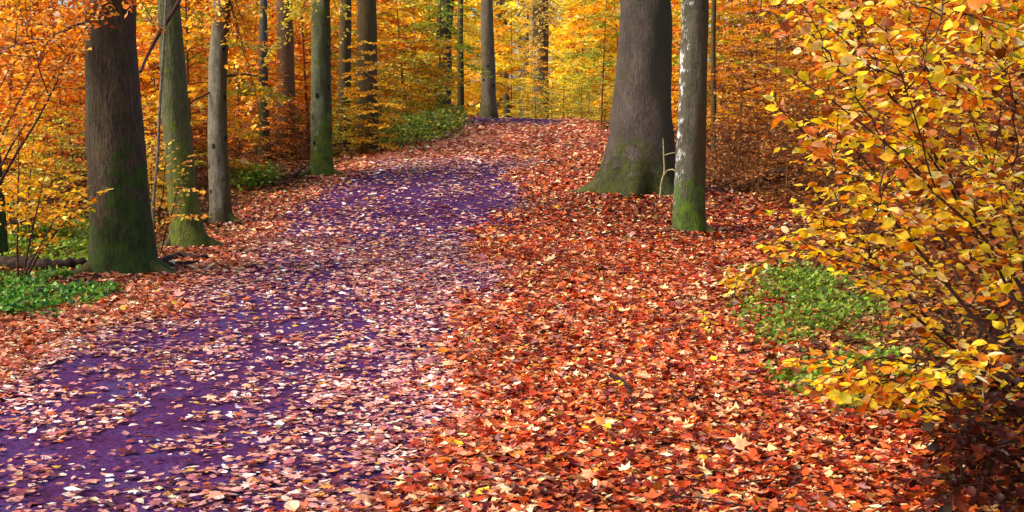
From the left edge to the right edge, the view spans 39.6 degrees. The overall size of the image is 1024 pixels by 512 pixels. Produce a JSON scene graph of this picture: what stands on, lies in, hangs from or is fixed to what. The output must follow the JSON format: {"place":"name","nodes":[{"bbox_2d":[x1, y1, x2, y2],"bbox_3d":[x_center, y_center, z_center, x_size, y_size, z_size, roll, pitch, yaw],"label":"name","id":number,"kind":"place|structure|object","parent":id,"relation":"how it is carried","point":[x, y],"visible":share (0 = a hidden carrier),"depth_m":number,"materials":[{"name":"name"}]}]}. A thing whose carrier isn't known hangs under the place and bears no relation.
{"place":"outdoors","nodes":[
{"label":"outdoors","id":0,"kind":"place"},
{"bbox_2d":[0,118,565,511],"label":"path","id":1,"kind":"structure","parent":0,"point":[103,442],"depth_m":9.02,"materials":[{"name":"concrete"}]},
{"bbox_2d":[4,0,1010,115],"label":"sky","id":2,"kind":"structure","parent":0,"point":[516,30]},
{"bbox_2d":[0,116,1023,511],"bbox_3d":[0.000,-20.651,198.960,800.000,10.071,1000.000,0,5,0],"label":"ground","id":3,"kind":"structure","parent":0,"point":[532,214],"depth_m":19.24,"materials":[{"name":"soil"}]},
{"bbox_2d":[0,117,57,222],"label":"beech shrub","id":4,"kind":"object","parent":3,"relation":"on","point":[14,171],"visible":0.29,"depth_m":18.98,"materials":[{"name":"orange plant"}]},
{"bbox_2d":[0,0,70,204],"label":"beech sapling","id":5,"kind":"object","parent":3,"relation":"on","point":[53,69],"visible":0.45,"depth_m":20.12,"materials":[{"name":"orange plant"}]},
{"bbox_2d":[0,4,77,146],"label":"beech sapling","id":6,"kind":"object","parent":3,"relation":"on","point":[11,36],"visible":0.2,"depth_m":24.18,"materials":[{"name":"orange plant"}]},
{"bbox_2d":[1,73,80,236],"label":"beech sapling","id":7,"kind":"object","parent":3,"relation":"on","point":[40,147],"visible":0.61,"depth_m":17.36,"materials":[{"name":"yellow plant"}]},
{"bbox_2d":[0,0,84,152],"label":"beech sapling","id":8,"kind":"object","parent":3,"relation":"on","point":[8,17],"visible":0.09,"depth_m":26.73,"materials":[{"name":"orange plant"}]},
{"bbox_2d":[0,22,84,255],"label":"beech tree","id":9,"kind":"object","parent":3,"relation":"on","point":[3,238],"visible":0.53,"depth_m":15.97,"materials":[{"name":"brown plant"}]},
{"bbox_2d":[0,255,86,270],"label":"fallen log","id":10,"kind":"object","parent":3,"relation":"on","point":[7,261],"visible":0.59,"depth_m":15.17,"materials":[{"name":"brown wood"}]},
{"bbox_2d":[1,2,86,179],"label":"beech sapling","id":11,"kind":"object","parent":3,"relation":"on","point":[76,121],"visible":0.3,"depth_m":22.76,"materials":[{"name":"orange plant"}]},
{"bbox_2d":[20,113,86,217],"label":"beech shrub","id":12,"kind":"object","parent":3,"relation":"on","point":[63,160],"visible":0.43,"depth_m":19.43,"materials":[{"name":"orange plant"}]},
{"bbox_2d":[0,0,111,185],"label":"beech sapling","id":13,"kind":"object","parent":3,"relation":"on","point":[55,42],"visible":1,"depth_m":13.40,"materials":[{"name":"orange plant"}]},
{"bbox_2d":[0,122,113,278],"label":"beech sapling","id":14,"kind":"object","parent":3,"relation":"on","point":[29,213],"visible":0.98,"depth_m":14.41,"materials":[{"name":"orange plant"}]},
{"bbox_2d":[41,105,86,200],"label":"beech shrub","id":15,"kind":"object","parent":3,"relation":"on","point":[72,153],"visible":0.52,"depth_m":20.93,"materials":[{"name":"orange plant"}]},
{"bbox_2d":[0,267,136,321],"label":"ground cover","id":16,"kind":"object","parent":3,"relation":"on","point":[30,293],"visible":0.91,"depth_m":13.26,"materials":[{"name":"green plant"}]},
{"bbox_2d":[1,0,147,145],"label":"beech sapling","id":17,"kind":"object","parent":3,"relation":"on","point":[74,37],"visible":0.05,"depth_m":29.70,"materials":[{"name":"orange plant"}]},
{"bbox_2d":[0,212,160,270],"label":"ground cover","id":18,"kind":"object","parent":3,"relation":"on","point":[81,240],"visible":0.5,"depth_m":16.76,"materials":[{"name":"green plant"}]},
{"bbox_2d":[46,0,161,157],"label":"beech sapling","id":19,"kind":"object","parent":3,"relation":"on","point":[81,76],"visible":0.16,"depth_m":24.62,"materials":[{"name":"orange plant"}]},
{"bbox_2d":[51,0,183,278],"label":"beech tree","id":20,"kind":"object","parent":3,"relation":"on","point":[122,240],"visible":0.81,"depth_m":14.66,"materials":[{"name":"brown plant"}]},
{"bbox_2d":[143,112,168,219],"bbox_3d":[-4.970,-1.193,19.577,1.134,1.598,1.156,-3,6,-32],"label":"beech sapling","id":21,"kind":"object","parent":3,"relation":"on","point":[147,140],"visible":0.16,"depth_m":19.45,"materials":[{"name":"orange plant"}]},
{"bbox_2d":[151,0,166,239],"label":"young tree","id":22,"kind":"object","parent":3,"relation":"on","point":[158,123],"visible":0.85,"depth_m":16.32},
{"bbox_2d":[136,0,207,155],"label":"beech sapling","id":23,"kind":"object","parent":3,"relation":"on","point":[145,69],"visible":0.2,"depth_m":23.69,"materials":[{"name":"orange plant"}]},
{"bbox_2d":[146,118,210,253],"bbox_3d":[-3.925,-0.758,16.393,0.972,1.691,0.555,3,6,29],"label":"beech sapling","id":24,"kind":"object","parent":3,"relation":"on","point":[171,217],"visible":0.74,"depth_m":16.41,"materials":[{"name":"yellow plant"}]},
{"bbox_2d":[139,0,228,250],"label":"beech tree","id":25,"kind":"object","parent":3,"relation":"on","point":[176,127],"visible":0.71,"depth_m":17.11,"materials":[{"name":"green plant"}]},
{"bbox_2d":[136,0,291,186],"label":"beech sapling","id":26,"kind":"object","parent":3,"relation":"on","point":[191,37],"visible":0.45,"depth_m":23.23,"materials":[{"name":"orange plant"}]},
{"bbox_2d":[136,0,295,151],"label":"beech sapling","id":27,"kind":"object","parent":3,"relation":"on","point":[142,52],"visible":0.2,"depth_m":28.60,"materials":[{"name":"orange plant"}]},
{"bbox_2d":[182,0,272,225],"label":"beech tree","id":28,"kind":"object","parent":3,"relation":"on","point":[220,203],"visible":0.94,"depth_m":19.46,"materials":[{"name":"grey plant"}]},
{"bbox_2d":[201,14,275,150],"bbox_3d":[-5.483,-3.485,28.953,1.960,2.994,1.926,-1,7,-13],"label":"beech sapling","id":29,"kind":"object","parent":3,"relation":"on","point":[230,56],"visible":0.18,"depth_m":28.77,"materials":[{"name":"orange plant"}]},
{"bbox_2d":[191,0,310,142],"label":"beech sapling","id":30,"kind":"object","parent":3,"relation":"on","point":[272,42],"visible":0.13,"depth_m":31.41,"materials":[{"name":"orange plant"}]},
{"bbox_2d":[229,159,286,190],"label":"ground cover","id":31,"kind":"object","parent":3,"relation":"on","point":[244,176],"visible":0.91,"depth_m":23.52,"materials":[{"name":"green plant"}]},
{"bbox_2d":[238,101,279,163],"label":"beech shrub","id":32,"kind":"object","parent":3,"relation":"on","point":[254,148],"visible":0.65,"depth_m":26.24,"materials":[{"name":"orange plant"}]},
{"bbox_2d":[257,0,269,161],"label":"beech tree","id":33,"kind":"object","parent":3,"relation":"on","point":[263,35],"visible":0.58,"depth_m":27.24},
{"bbox_2d":[228,39,305,160],"bbox_3d":[-4.755,-2.973,27.434,1.767,2.441,1.630,3,6,28],"label":"beech sapling","id":34,"kind":"object","parent":3,"relation":"on","point":[274,79],"visible":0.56,"depth_m":27.26,"materials":[{"name":"orange plant"}]},
{"bbox_2d":[256,93,305,162],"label":"beech shrub","id":35,"kind":"object","parent":3,"relation":"on","point":[280,141],"visible":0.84,"depth_m":27.10,"materials":[{"name":"orange plant"}]},
{"bbox_2d":[275,0,295,157],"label":"beech tree","id":36,"kind":"object","parent":3,"relation":"on","point":[285,55],"visible":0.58,"depth_m":28.14,"materials":[{"name":"brown plant"}]},
{"bbox_2d":[242,0,338,126],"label":"beech sapling","id":37,"kind":"object","parent":3,"relation":"on","point":[307,66],"visible":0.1,"depth_m":34.44,"materials":[{"name":"orange plant"}]},
{"bbox_2d":[276,102,310,159],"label":"beech shrub","id":38,"kind":"object","parent":3,"relation":"on","point":[296,143],"visible":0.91,"depth_m":27.40,"materials":[{"name":"orange plant"}]},
{"bbox_2d":[228,0,388,140],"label":"beech sapling","id":39,"kind":"object","parent":3,"relation":"on","point":[302,21],"visible":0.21,"depth_m":32.50,"materials":[{"name":"orange plant"}]},
{"bbox_2d":[262,0,358,178],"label":"beech tree","id":40,"kind":"object","parent":3,"relation":"on","point":[321,158],"visible":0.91,"depth_m":24.48,"materials":[{"name":"green plant"}]},
{"bbox_2d":[269,0,399,130],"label":"beech sapling","id":41,"kind":"object","parent":3,"relation":"on","point":[353,48],"visible":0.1,"depth_m":35.47,"materials":[{"name":"orange plant"}]},
{"bbox_2d":[310,96,361,155],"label":"beech shrub","id":42,"kind":"object","parent":3,"relation":"on","point":[342,127],"visible":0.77,"depth_m":28.67,"materials":[{"name":"orange plant"}]},
{"bbox_2d":[299,0,381,134],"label":"beech sapling","id":43,"kind":"object","parent":3,"relation":"on","point":[334,87],"visible":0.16,"depth_m":32.56,"materials":[{"name":"orange plant"}]},
{"bbox_2d":[338,0,351,146],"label":"beech tree","id":44,"kind":"object","parent":3,"relation":"on","point":[344,54],"visible":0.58,"depth_m":31.13,"materials":[{"name":"brown plant"}]},
{"bbox_2d":[355,0,378,149],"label":"beech tree","id":45,"kind":"object","parent":3,"relation":"on","point":[366,21],"visible":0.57,"depth_m":30.09,"materials":[{"name":"brown plant"}]},
{"bbox_2d":[332,40,405,151],"bbox_3d":[-2.861,-3.208,29.034,1.516,2.416,1.542,2,4,19],"label":"beech sapling","id":46,"kind":"object","parent":3,"relation":"on","point":[362,112],"visible":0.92,"depth_m":29.09,"materials":[{"name":"orange plant"}]},
{"bbox_2d":[294,0,446,122],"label":"beech sapling","id":47,"kind":"object","parent":3,"relation":"on","point":[391,21],"visible":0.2,"depth_m":39.42,"materials":[{"name":"orange plant"}]},
{"bbox_2d":[351,15,421,132],"bbox_3d":[-3.249,-4.238,33.749,1.858,3.068,1.898,-2,5,-25],"label":"beech sapling","id":48,"kind":"object","parent":3,"relation":"on","point":[387,61],"visible":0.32,"depth_m":33.60,"materials":[{"name":"orange plant"}]},
{"bbox_2d":[352,0,462,114],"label":"beech sapling","id":49,"kind":"object","parent":3,"relation":"on","point":[435,72],"visible":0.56,"depth_m":38.48,"materials":[{"name":"orange plant"}]},
{"bbox_2d":[377,56,437,121],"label":"beech shrub","id":50,"kind":"object","parent":3,"relation":"on","point":[411,79],"visible":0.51,"depth_m":36.63,"materials":[{"name":"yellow plant"}]},
{"bbox_2d":[380,44,446,115],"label":"beech shrub","id":51,"kind":"object","parent":3,"relation":"on","point":[410,83],"visible":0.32,"depth_m":38.11,"materials":[{"name":"orange plant"}]},
{"bbox_2d":[371,101,472,149],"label":"ground cover","id":52,"kind":"object","parent":3,"relation":"on","point":[429,123],"visible":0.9,"depth_m":31.95,"materials":[{"name":"green plant"}]},
{"bbox_2d":[377,0,467,110],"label":"beech sapling","id":53,"kind":"object","parent":3,"relation":"on","point":[411,21],"visible":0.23,"depth_m":43.47,"materials":[{"name":"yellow plant"}]},
{"bbox_2d":[387,0,480,114],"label":"beech tree","id":54,"kind":"object","parent":3,"relation":"on","point":[467,30],"visible":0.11,"depth_m":54.88,"materials":[{"name":"orange plant"}]},
{"bbox_2d":[419,0,459,114],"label":"beech tree","id":55,"kind":"object","parent":3,"relation":"on","point":[446,29],"visible":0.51,"depth_m":43.33,"materials":[{"name":"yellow plant"}]},
{"bbox_2d":[391,0,491,102],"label":"beech sapling","id":56,"kind":"object","parent":3,"relation":"on","point":[460,46],"visible":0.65,"depth_m":41.58,"materials":[{"name":"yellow plant"}]},
{"bbox_2d":[404,0,480,115],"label":"beech tree","id":57,"kind":"object","parent":3,"relation":"on","point":[454,52],"visible":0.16,"depth_m":65.40,"materials":[{"name":"yellow plant"}]},
{"bbox_2d":[457,0,463,115],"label":"beech tree","id":58,"kind":"object","parent":3,"relation":"on","point":[460,98],"visible":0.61,"depth_m":47.02,"materials":[{"name":"brown plant"}]},
{"bbox_2d":[480,0,498,117],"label":"beech tree","id":59,"kind":"object","parent":3,"relation":"on","point":[488,107],"visible":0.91,"depth_m":46.45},
{"bbox_2d":[451,0,531,115],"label":"beech tree","id":60,"kind":"object","parent":3,"relation":"on","point":[473,109],"visible":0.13,"depth_m":74.68,"materials":[{"name":"yellow plant"}]},
{"bbox_2d":[452,0,569,117],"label":"beech tree","id":61,"kind":"object","parent":3,"relation":"on","point":[502,63],"visible":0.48,"depth_m":63.28,"materials":[{"name":"yellow plant"}]},
{"bbox_2d":[0,115,1023,511],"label":"fallen leaves","id":62,"kind":"object","parent":3,"relation":"on","point":[538,381],"depth_m":10.01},
{"bbox_2d":[0,0,1023,121],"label":"distant woods","id":63,"kind":"object","parent":3,"relation":"on","point":[502,3],"depth_m":91.64,"materials":[{"name":"yellow plant"}]},
{"bbox_2d":[8,148,1023,511],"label":"twig litter","id":64,"kind":"object","parent":3,"relation":"on","point":[502,328],"visible":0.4,"depth_m":11.18,"materials":[{"name":"brown wood"}]},
{"bbox_2d":[505,0,564,118],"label":"beech tree","id":65,"kind":"object","parent":3,"relation":"on","point":[541,20],"visible":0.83,"depth_m":53.01,"materials":[{"name":"yellow plant"}]},
{"bbox_2d":[513,72,559,118],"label":"beech shrub","id":66,"kind":"object","parent":3,"relation":"on","point":[535,103],"visible":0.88,"depth_m":49.18,"materials":[{"name":"yellow plant"}]},
{"bbox_2d":[518,46,565,118],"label":"beech sapling","id":67,"kind":"object","parent":3,"relation":"on","point":[538,84],"visible":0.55,"depth_m":51.65,"materials":[{"name":"yellow plant"}]},
{"bbox_2d":[513,0,595,113],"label":"beech tree","id":68,"kind":"object","parent":3,"relation":"on","point":[562,56],"visible":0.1,"depth_m":71.11,"materials":[{"name":"yellow plant"}]},
{"bbox_2d":[526,0,619,118],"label":"beech tree","id":69,"kind":"object","parent":3,"relation":"on","point":[562,36],"visible":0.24,"depth_m":59.58,"materials":[{"name":"yellow plant"}]},
{"bbox_2d":[548,0,619,118],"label":"beech tree","id":70,"kind":"object","parent":3,"relation":"on","point":[580,50],"visible":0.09,"depth_m":65.63,"materials":[{"name":"yellow plant"}]},
{"bbox_2d":[549,0,619,120],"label":"beech tree","id":71,"kind":"object","parent":3,"relation":"on","point":[574,44],"visible":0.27,"depth_m":55.75,"materials":[{"name":"yellow plant"}]},
{"bbox_2d":[561,0,619,124],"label":"beech sapling","id":72,"kind":"object","parent":3,"relation":"on","point":[591,55],"visible":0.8,"depth_m":39.48,"materials":[{"name":"yellow plant"}]},
{"bbox_2d":[561,0,675,198],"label":"beech tree","id":73,"kind":"object","parent":3,"relation":"on","point":[641,126],"visible":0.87,"depth_m":21.87,"materials":[{"name":"grey plant"}]},
{"bbox_2d":[590,0,680,117],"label":"beech sapling","id":74,"kind":"object","parent":3,"relation":"on","point":[607,92],"visible":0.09,"depth_m":40.55,"materials":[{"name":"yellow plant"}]},
{"bbox_2d":[665,0,715,235],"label":"beech tree","id":75,"kind":"object","parent":3,"relation":"on","point":[689,210],"visible":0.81,"depth_m":18.68,"materials":[{"name":"white plant"}]},
{"bbox_2d":[671,0,755,129],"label":"beech sapling","id":76,"kind":"object","parent":3,"relation":"on","point":[676,87],"visible":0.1,"depth_m":37.12,"materials":[{"name":"orange plant"}]},
{"bbox_2d":[711,0,716,160],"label":"beech tree","id":77,"kind":"object","parent":3,"relation":"on","point":[713,55],"visible":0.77,"depth_m":26.78,"materials":[{"name":"brown plant"}]},
{"bbox_2d":[671,0,778,130],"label":"beech sapling","id":78,"kind":"object","parent":3,"relation":"on","point":[718,55],"visible":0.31,"depth_m":32.77,"materials":[{"name":"orange plant"}]},
{"bbox_2d":[706,102,760,184],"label":"beech shrub","id":79,"kind":"object","parent":3,"relation":"on","point":[723,160],"visible":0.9,"depth_m":23.39,"materials":[{"name":"orange plant"}]},
{"bbox_2d":[706,45,774,166],"bbox_3d":[4.138,-2.636,25.942,1.496,2.390,1.504,1,4,-20],"label":"beech shrub","id":80,"kind":"object","parent":3,"relation":"on","point":[726,101],"visible":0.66,"depth_m":25.79,"materials":[{"name":"orange plant"}]},
{"bbox_2d":[706,0,794,146],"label":"beech sapling","id":81,"kind":"object","parent":3,"relation":"on","point":[750,53],"visible":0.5,"depth_m":28.80,"materials":[{"name":"orange plant"}]},
{"bbox_2d":[721,96,795,193],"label":"beech shrub","id":82,"kind":"object","parent":3,"relation":"on","point":[757,150],"visible":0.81,"depth_m":22.45,"materials":[{"name":"orange plant"}]},
{"bbox_2d":[707,0,810,131],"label":"beech sapling","id":83,"kind":"object","parent":3,"relation":"on","point":[758,39],"visible":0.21,"depth_m":37.70,"materials":[{"name":"orange plant"}]},
{"bbox_2d":[736,63,809,172],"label":"beech shrub","id":84,"kind":"object","parent":3,"relation":"on","point":[761,112],"visible":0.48,"depth_m":24.85,"materials":[{"name":"orange plant"}]},
{"bbox_2d":[707,1,843,164],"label":"beech sapling","id":85,"kind":"object","parent":3,"relation":"on","point":[772,58],"visible":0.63,"depth_m":25.68,"materials":[{"name":"orange plant"}]},
{"bbox_2d":[737,100,823,205],"bbox_3d":[4.080,-1.503,21.422,1.211,1.666,1.205,-4,3,-22],"label":"beech shrub","id":86,"kind":"object","parent":3,"relation":"on","point":[786,191],"visible":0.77,"depth_m":21.43,"materials":[{"name":"orange plant"}]},
{"bbox_2d":[722,1,843,122],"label":"beech tree","id":87,"kind":"object","parent":3,"relation":"on","point":[769,30],"visible":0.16,"depth_m":44.57,"materials":[{"name":"orange plant"}]},
{"bbox_2d":[717,258,909,352],"bbox_3d":[2.739,0.390,12.732,1.770,0.260,5.851,1,5,6],"label":"ground cover","id":88,"kind":"object","parent":3,"relation":"on","point":[811,277],"visible":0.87,"depth_m":12.54,"materials":[{"name":"green plant"}]},
{"bbox_2d":[776,75,853,193],"bbox_3d":[4.745,-1.839,22.493,1.336,2.025,1.343,-1,3,-39],"label":"beech shrub","id":89,"kind":"object","parent":3,"relation":"on","point":[808,152],"visible":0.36,"depth_m":22.38,"materials":[{"name":"orange plant"}]},
{"bbox_2d":[769,0,875,147],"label":"beech sapling","id":90,"kind":"object","parent":3,"relation":"on","point":[799,62],"visible":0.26,"depth_m":26.78,"materials":[{"name":"orange plant"}]},
{"bbox_2d":[777,0,921,143],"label":"beech sapling","id":91,"kind":"object","parent":3,"relation":"on","point":[894,14],"visible":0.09,"depth_m":30.61,"materials":[{"name":"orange plant"}]},
{"bbox_2d":[804,98,896,220],"bbox_3d":[4.747,-1.336,20.029,1.150,1.791,1.368,-2,4,-23],"label":"beech shrub","id":92,"kind":"object","parent":3,"relation":"on","point":[854,154],"visible":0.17,"depth_m":19.99,"materials":[{"name":"orange plant"}]},
{"bbox_2d":[805,0,907,181],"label":"beech sapling","id":93,"kind":"object","parent":3,"relation":"on","point":[876,21],"visible":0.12,"depth_m":23.87,"materials":[{"name":"orange plant"}]},
{"bbox_2d":[717,0,1023,375],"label":"beech sapling","id":94,"kind":"object","parent":3,"relation":"on","point":[888,62],"visible":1,"depth_m":5.83,"materials":[{"name":"yellow plant"}]},
{"bbox_2d":[720,11,1023,389],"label":"beech sapling","id":95,"kind":"object","parent":3,"relation":"on","point":[980,180],"visible":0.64,"depth_m":7.25,"materials":[{"name":"yellow plant"}]},
{"bbox_2d":[763,342,981,415],"bbox_3d":[2.380,0.768,9.061,1.554,0.148,2.562,0,5,0],"label":"ground cover","id":96,"kind":"object","parent":3,"relation":"on","point":[802,375],"visible":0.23,"depth_m":9.14,"materials":[{"name":"green plant"}]},
{"bbox_2d":[822,107,927,240],"bbox_3d":[4.659,-0.975,18.081,1.362,1.841,1.369,0,4,23],"label":"beech shrub","id":97,"kind":"object","parent":3,"relation":"on","point":[859,211],"visible":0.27,"depth_m":18.05,"materials":[{"name":"orange plant"}]},
{"bbox_2d":[781,320,1023,473],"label":"beech shrub","id":98,"kind":"object","parent":3,"relation":"on","point":[879,387],"visible":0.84,"depth_m":5.82,"materials":[{"name":"yellow plant"}]},
{"bbox_2d":[808,0,998,167],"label":"beech sapling","id":99,"kind":"object","parent":3,"relation":"on","point":[885,11],"visible":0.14,"depth_m":25.46,"materials":[{"name":"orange plant"}]},
{"bbox_2d":[839,32,1023,349],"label":"beech sapling","id":100,"kind":"object","parent":3,"relation":"on","point":[945,251],"visible":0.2,"depth_m":10.63,"materials":[{"name":"yellow plant"}]},
{"bbox_2d":[879,24,994,207],"bbox_3d":[6.205,-1.952,20.954,1.771,2.910,1.762,1,3,21],"label":"beech shrub","id":101,"kind":"object","parent":3,"relation":"on","point":[957,52],"visible":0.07,"depth_m":20.68,"materials":[{"name":"orange plant"}]},
{"bbox_2d":[874,268,1023,391],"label":"bramble shrub","id":102,"kind":"object","parent":3,"relation":"on","point":[987,326],"visible":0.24,"depth_m":8.63,"materials":[{"name":"plant"}]},
{"bbox_2d":[884,1,1023,176],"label":"beech sapling","id":103,"kind":"object","parent":3,"relation":"on","point":[951,6],"visible":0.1,"depth_m":23.71,"materials":[{"name":"orange plant"}]},
{"bbox_2d":[891,342,1023,511],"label":"bramble shrub","id":104,"kind":"object","parent":3,"relation":"on","point":[977,447],"visible":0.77,"depth_m":5.63,"materials":[{"name":"brown plant"}]},
{"bbox_2d":[895,87,1023,262],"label":"beech shrub","id":105,"kind":"object","parent":3,"relation":"on","point":[960,171],"visible":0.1,"depth_m":15.92,"materials":[{"name":"orange plant"}]},
{"bbox_2d":[923,0,1023,156],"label":"beech sapling","id":106,"kind":"object","parent":3,"relation":"on","point":[1020,5],"visible":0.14,"depth_m":26.60,"materials":[{"name":"orange plant"}]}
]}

